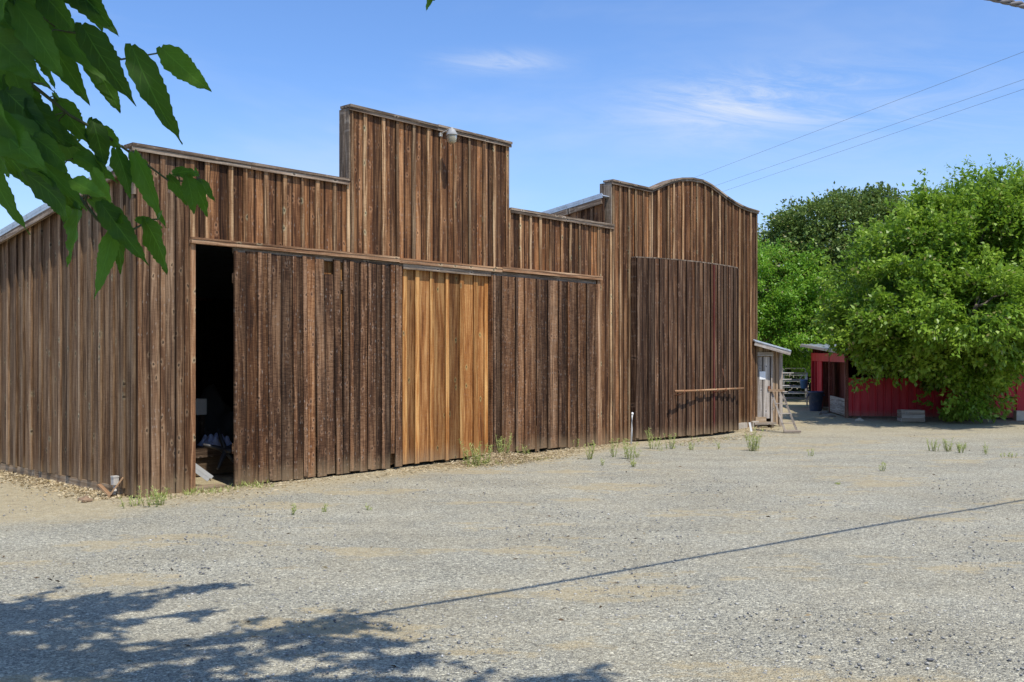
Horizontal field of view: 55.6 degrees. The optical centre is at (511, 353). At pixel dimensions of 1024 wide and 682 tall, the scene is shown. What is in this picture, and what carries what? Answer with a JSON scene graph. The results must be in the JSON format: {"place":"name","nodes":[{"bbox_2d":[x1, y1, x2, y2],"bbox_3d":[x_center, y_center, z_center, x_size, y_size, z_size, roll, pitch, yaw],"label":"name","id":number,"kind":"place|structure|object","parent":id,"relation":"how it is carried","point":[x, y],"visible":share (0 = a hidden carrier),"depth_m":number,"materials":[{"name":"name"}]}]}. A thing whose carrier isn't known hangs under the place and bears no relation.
{"place":"outdoors","nodes":[
{"label":"outdoors","id":0,"kind":"place"},
{"bbox_2d":[196,398,206,440],"bbox_3d":[-5.575,1.390,16.629,0.500,1.220,0.460,0,0,42],"label":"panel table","id":1,"kind":"object","parent":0,"point":[201,407],"visible":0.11,"depth_m":16.59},
{"bbox_2d":[0,374,1023,681],"bbox_3d":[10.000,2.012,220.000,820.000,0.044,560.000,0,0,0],"label":"ground","id":2,"kind":"structure","parent":0,"point":[434,548],"depth_m":9.07,"materials":[{"name":"grey gravel"}]},
{"bbox_2d":[0,470,128,502],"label":"dirt crumbs","id":3,"kind":"object","parent":2,"relation":"on","point":[38,481],"visible":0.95,"depth_m":14.49,"materials":[{"name":"tan dirt"}]},
{"bbox_2d":[78,496,92,502],"bbox_3d":[-5.787,1.991,13.150,0.159,0.124,0.160,0,0,-44],"label":"rock","id":4,"kind":"object","parent":2,"relation":"on","point":[84,499],"visible":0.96,"depth_m":13.12,"materials":[{"name":"brown stone"}]},
{"bbox_2d":[97,477,122,496],"bbox_3d":[-5.619,1.871,13.543,0.404,0.274,0.173,0,0,8],"label":"broken board","id":5,"kind":"object","parent":2,"relation":"on","point":[104,490],"visible":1,"depth_m":13.56,"materials":[{"name":"brown wood"}]},
{"bbox_2d":[117,495,153,507],"bbox_3d":[-4.997,1.944,12.779,0.311,0.182,0.440,0,0,39],"label":"weed","id":6,"kind":"object","parent":2,"relation":"on","point":[139,503],"visible":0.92,"depth_m":12.80,"materials":[{"name":"green plant"}]},
{"bbox_2d":[138,485,169,506],"bbox_3d":[-4.732,1.876,12.786,0.353,0.307,0.358,0,0,12],"label":"weed","id":7,"kind":"object","parent":2,"relation":"on","point":[155,493],"visible":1,"depth_m":12.80,"materials":[{"name":"green plant"}]},
{"bbox_2d":[149,383,233,455],"bbox_3d":[-6.034,1.300,19.028,1.600,1.400,1.600,0,0,42],"label":"sheeted heap","id":8,"kind":"object","parent":2,"relation":"on","point":[220,414],"visible":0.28,"depth_m":18.78,"materials":[{"name":"black fabric"}]},
{"bbox_2d":[196,442,233,475],"bbox_3d":[-4.944,1.770,16.321,0.550,0.460,1.150,0,0,42],"label":"storage trunk","id":9,"kind":"object","parent":2,"relation":"on","point":[207,459],"visible":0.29,"depth_m":15.98,"materials":[{"name":"brown wood"}]},
{"bbox_2d":[197,433,231,445],"bbox_3d":[-4.976,1.435,16.248,0.440,0.210,0.440,0,0,42],"label":"cloth bundle","id":10,"kind":"object","parent":9,"relation":"on","point":[211,439],"visible":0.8,"depth_m":16.14,"materials":[{"name":"blue fabric"}]},
{"bbox_2d":[0,0,434,297],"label":"mulberry tree","id":11,"kind":"object","parent":2,"relation":"on","point":[40,145],"visible":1,"depth_m":1.60,"materials":[{"name":"green plant"}]},
{"bbox_2d":[203,428,233,469],"bbox_3d":[-4.695,1.551,15.820,0.429,0.646,0.697,0,0,42],"label":"chair base","id":12,"kind":"object","parent":2,"relation":"on","point":[224,449],"visible":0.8,"depth_m":15.72,"materials":[{"name":"black plastic"}]},
{"bbox_2d":[291,504,296,514],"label":"weed","id":13,"kind":"object","parent":2,"relation":"on","point":[293,509],"visible":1,"depth_m":12.15,"materials":[{"name":"green plant"}]},
{"bbox_2d":[0,104,759,498],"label":"barn","id":14,"kind":"structure","parent":2,"relation":"on","point":[400,290],"depth_m":16.73,"materials":[{"name":"brown wood"}]},
{"bbox_2d":[110,475,118,495],"bbox_3d":[-5.589,1.873,13.650,0.090,0.295,0.085,0,0,42],"label":"conduit box","id":15,"kind":"object","parent":14,"relation":"attached to","point":[114,480],"visible":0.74,"depth_m":13.63,"materials":[{"name":"grey plastic"}]},
{"bbox_2d":[196,464,213,481],"bbox_3d":[-4.950,1.617,14.650,0.872,0.634,0.184,0,0,8],"label":"metal channel","id":16,"kind":"object","parent":14,"relation":"on","point":[203,474],"visible":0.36,"depth_m":14.62,"materials":[{"name":"metal"}]},
{"bbox_2d":[232,251,401,485],"bbox_3d":[-3.040,0.221,15.708,0.095,3.536,3.324,0,0,42],"label":"sliding door","id":17,"kind":"structure","parent":14,"relation":"in","point":[287,311],"depth_m":15.54,"materials":[{"name":"brown wood"}]},
{"bbox_2d":[315,261,487,473],"bbox_3d":[-2.037,0.234,16.932,0.069,3.469,4.660,0,0,42],"label":"sliding door","id":18,"kind":"structure","parent":14,"relation":"in","point":[445,315],"depth_m":17.78,"materials":[{"name":"orange wood"}]},
{"bbox_2d":[439,127,457,143],"bbox_3d":[-1.158,-3.921,17.526,0.426,0.290,0.208,0,0,42],"label":"wall lamp","id":19,"kind":"object","parent":14,"relation":"attached to","point":[451,134],"visible":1,"depth_m":17.39,"materials":[{"name":"metal"}]},
{"bbox_2d":[488,275,597,453],"bbox_3d":[0.707,0.255,19.863,0.131,3.510,3.338,0,0,42],"label":"sliding door","id":20,"kind":"structure","parent":14,"relation":"in","point":[543,334],"depth_m":19.71,"materials":[{"name":"brown wood"}]},
{"bbox_2d":[105,427,789,507],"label":"litter","id":21,"kind":"object","parent":2,"relation":"on","point":[499,459],"visible":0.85,"depth_m":17.75,"materials":[{"name":"plant"}]},
{"bbox_2d":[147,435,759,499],"bbox_3d":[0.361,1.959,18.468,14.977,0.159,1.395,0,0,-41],"label":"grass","id":22,"kind":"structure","parent":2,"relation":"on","point":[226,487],"depth_m":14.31,"materials":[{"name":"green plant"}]},
{"bbox_2d":[457,438,494,465],"bbox_3d":[-0.575,1.774,17.465,0.721,0.518,0.468,0,0,-30],"label":"weed","id":23,"kind":"object","parent":2,"relation":"on","point":[479,452],"visible":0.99,"depth_m":17.48,"materials":[{"name":"green plant"}]},
{"bbox_2d":[495,432,513,457],"bbox_3d":[-0.175,1.767,18.607,0.419,0.552,0.364,0,0,-37],"label":"weed","id":24,"kind":"object","parent":2,"relation":"on","point":[508,446],"visible":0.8,"depth_m":18.59,"materials":[{"name":"green plant"}]},
{"bbox_2d":[0,426,1023,679],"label":"litter","id":25,"kind":"object","parent":2,"relation":"on","point":[514,558],"visible":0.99,"depth_m":8.76,"materials":[{"name":"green plant"}]},
{"bbox_2d":[584,440,595,459],"bbox_3d":[1.471,1.830,18.404,0.265,0.388,0.268,0,0,0],"label":"weed","id":26,"kind":"object","parent":2,"relation":"on","point":[591,455],"visible":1,"depth_m":18.39,"materials":[{"name":"green plant"}]},
{"bbox_2d":[609,438,618,456],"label":"weed","id":27,"kind":"object","parent":2,"relation":"on","point":[612,451],"visible":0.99,"depth_m":18.75,"materials":[{"name":"plant"}]},
{"bbox_2d":[622,438,638,458],"bbox_3d":[2.222,1.809,18.376,0.405,0.427,0.232,0,0,41],"label":"weed","id":28,"kind":"object","parent":2,"relation":"on","point":[628,454],"visible":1,"depth_m":18.38,"materials":[{"name":"green plant"}]},
{"bbox_2d":[630,412,633,444],"bbox_3d":[2.639,1.665,21.358,0.077,0.733,0.059,0,0,0],"label":"pipe stake","id":29,"kind":"object","parent":2,"relation":"on","point":[632,413],"visible":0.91,"depth_m":21.34,"materials":[{"name":"white plastic"}]},
{"bbox_2d":[645,428,660,448],"bbox_3d":[2.957,1.788,20.375,0.374,0.493,0.268,0,0,0],"label":"weed","id":30,"kind":"object","parent":2,"relation":"on","point":[649,441],"visible":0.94,"depth_m":20.38,"materials":[{"name":"green plant"}]},
{"bbox_2d":[663,433,676,448],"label":"weed","id":31,"kind":"object","parent":2,"relation":"on","point":[673,439],"visible":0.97,"depth_m":20.39,"materials":[{"name":"green plant"}]},
{"bbox_2d":[744,427,763,450],"bbox_3d":[4.995,1.759,20.065,0.347,0.522,0.401,0,0,-27],"label":"weed","id":32,"kind":"object","parent":2,"relation":"on","point":[753,444],"visible":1,"depth_m":20.05,"materials":[{"name":"green plant"}]},
{"bbox_2d":[754,417,776,427],"bbox_3d":[6.829,1.875,26.378,0.620,0.270,0.340,0,0,-8],"label":"doorstep","id":33,"kind":"object","parent":2,"relation":"on","point":[762,420],"depth_m":26.28,"materials":[{"name":"beige wood"}]},
{"bbox_2d":[753,339,790,425],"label":"tool shed","id":34,"kind":"structure","parent":2,"relation":"on","point":[770,366],"depth_m":26.68,"materials":[{"name":"grey wood"}]},
{"bbox_2d":[758,357,769,417],"bbox_3d":[6.896,0.945,26.657,0.416,1.690,0.065,0,0,-8],"label":"door","id":35,"kind":"structure","parent":34,"relation":"in","point":[763,376],"depth_m":26.67,"materials":[{"name":"grey wood"}]},
{"bbox_2d":[768,389,800,432],"bbox_3d":[6.953,1.471,24.781,0.780,1.082,0.560,0,0,10],"label":"step ladder","id":36,"kind":"object","parent":2,"relation":"on","point":[789,413],"visible":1,"depth_m":24.74,"materials":[{"name":"beige wood"}]},
{"bbox_2d":[783,368,805,400],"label":"corral panel","id":37,"kind":"object","parent":2,"relation":"on","point":[793,381],"visible":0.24,"depth_m":40.02,"materials":[{"name":"grey metal"}]},
{"bbox_2d":[783,372,807,405],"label":"tube gate","id":38,"kind":"structure","parent":2,"relation":"on","point":[806,398],"depth_m":36.11,"materials":[{"name":"grey metal"}]},
{"bbox_2d":[800,375,807,388],"bbox_3d":[10.800,1.057,35.900,0.300,0.485,0.300,0,0,0],"label":"feed bucket","id":39,"kind":"object","parent":38,"relation":"hanging from","point":[803,384],"visible":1,"depth_m":35.80,"materials":[{"name":"blue plastic"}]},
{"bbox_2d":[783,336,821,396],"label":"bush","id":40,"kind":"object","parent":2,"relation":"on","point":[795,383],"visible":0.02,"depth_m":45.27,"materials":[{"name":"green plant"}]},
{"bbox_2d":[757,236,848,386],"bbox_3d":[10.127,-1.448,40.485,8.736,7.132,5.261,0,0,0],"label":"young tree","id":41,"kind":"object","parent":2,"relation":"on","point":[772,316],"visible":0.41,"depth_m":39.53,"materials":[{"name":"green plant"}]},
{"bbox_2d":[806,391,824,410],"bbox_3d":[10.550,1.660,33.700,0.545,0.680,0.550,0,0,41],"label":"trash bin","id":42,"kind":"object","parent":2,"relation":"on","point":[815,400],"visible":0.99,"depth_m":33.51,"materials":[{"name":"blue plastic"}]},
{"bbox_2d":[757,180,948,342],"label":"oak tree","id":43,"kind":"object","parent":2,"relation":"on","point":[834,210],"visible":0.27,"depth_m":41.61,"materials":[{"name":"green plant"}]},
{"bbox_2d":[878,461,886,470],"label":"weed","id":44,"kind":"object","parent":2,"relation":"on","point":[885,465],"visible":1,"depth_m":16.52,"materials":[{"name":"green plant"}]},
{"bbox_2d":[897,409,924,421],"bbox_3d":[11.700,1.829,28.451,0.670,0.334,0.402,0,0,6],"label":"wooden crate","id":45,"kind":"object","parent":2,"relation":"on","point":[910,415],"visible":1,"depth_m":28.26,"materials":[{"name":"grey wood"}]},
{"bbox_2d":[800,344,1023,417],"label":"red stable","id":46,"kind":"structure","parent":2,"relation":"on","point":[832,374],"depth_m":29.93,"materials":[{"name":"red wood"}]},
{"bbox_2d":[817,361,822,408],"bbox_3d":[11.036,1.000,34.826,0.042,1.900,1.150,0,0,8],"label":"door","id":47,"kind":"structure","parent":46,"relation":"in","point":[819,363],"depth_m":34.64,"materials":[{"name":"red wood"}]},
{"bbox_2d":[804,162,1023,423],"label":"shade tree","id":48,"kind":"object","parent":2,"relation":"on","point":[949,310],"visible":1,"depth_m":27.10,"materials":[{"name":"green plant"}]},
{"bbox_2d":[926,439,939,450],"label":"weed","id":49,"kind":"object","parent":2,"relation":"on","point":[934,448],"visible":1,"depth_m":19.98,"materials":[{"name":"green plant"}]},
{"bbox_2d":[942,437,953,451],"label":"weed","id":50,"kind":"object","parent":2,"relation":"on","point":[945,444],"visible":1,"depth_m":19.89,"materials":[{"name":"plant"}]},
{"bbox_2d":[957,443,965,452],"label":"weed","id":51,"kind":"object","parent":2,"relation":"on","point":[958,447],"visible":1,"depth_m":19.57,"materials":[{"name":"green plant"}]},
{"bbox_2d":[904,152,1023,217],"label":"shade tree","id":52,"kind":"object","parent":2,"relation":"on","point":[946,183],"visible":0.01,"depth_m":33.02,"materials":[{"name":"green plant"}]},
{"bbox_2d":[1000,452,1016,456],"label":"weed","id":53,"kind":"object","parent":2,"relation":"on","point":[1009,453],"visible":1,"depth_m":18.72,"materials":[{"name":"plant"}]},
{"bbox_2d":[1013,410,1023,420],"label":"masonry block","id":54,"kind":"object","parent":2,"relation":"on","point":[1018,415],"depth_m":28.80,"materials":[{"name":"grey concrete"}]},
{"bbox_2d":[0,0,1023,343],"label":"sky","id":55,"kind":"structure","parent":0,"point":[585,93],"materials":[{"name":"blue"}]},
{"bbox_2d":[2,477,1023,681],"bbox_3d":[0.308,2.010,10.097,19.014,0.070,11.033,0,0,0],"label":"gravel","id":56,"kind":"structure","parent":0,"point":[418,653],"depth_m":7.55,"materials":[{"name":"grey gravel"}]},
{"bbox_2d":[694,52,1021,177],"bbox_3d":[7.800,-7.032,36.800,0.008,0.073,56.785,0,0,-16],"label":"power line","id":57,"kind":"object","parent":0,"point":[872,109],"visible":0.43,"depth_m":27.51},
{"bbox_2d":[715,79,1023,185],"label":"power line","id":58,"kind":"object","parent":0,"point":[881,128],"visible":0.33,"depth_m":28.80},
{"bbox_2d":[722,89,1022,191],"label":"power line","id":59,"kind":"object","parent":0,"point":[881,137],"visible":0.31,"depth_m":30.07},
{"bbox_2d":[986,0,1023,8],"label":"service cable","id":60,"kind":"object","parent":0,"point":[1014,3],"visible":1,"depth_m":8.01,"materials":[{"name":"grey metal"}]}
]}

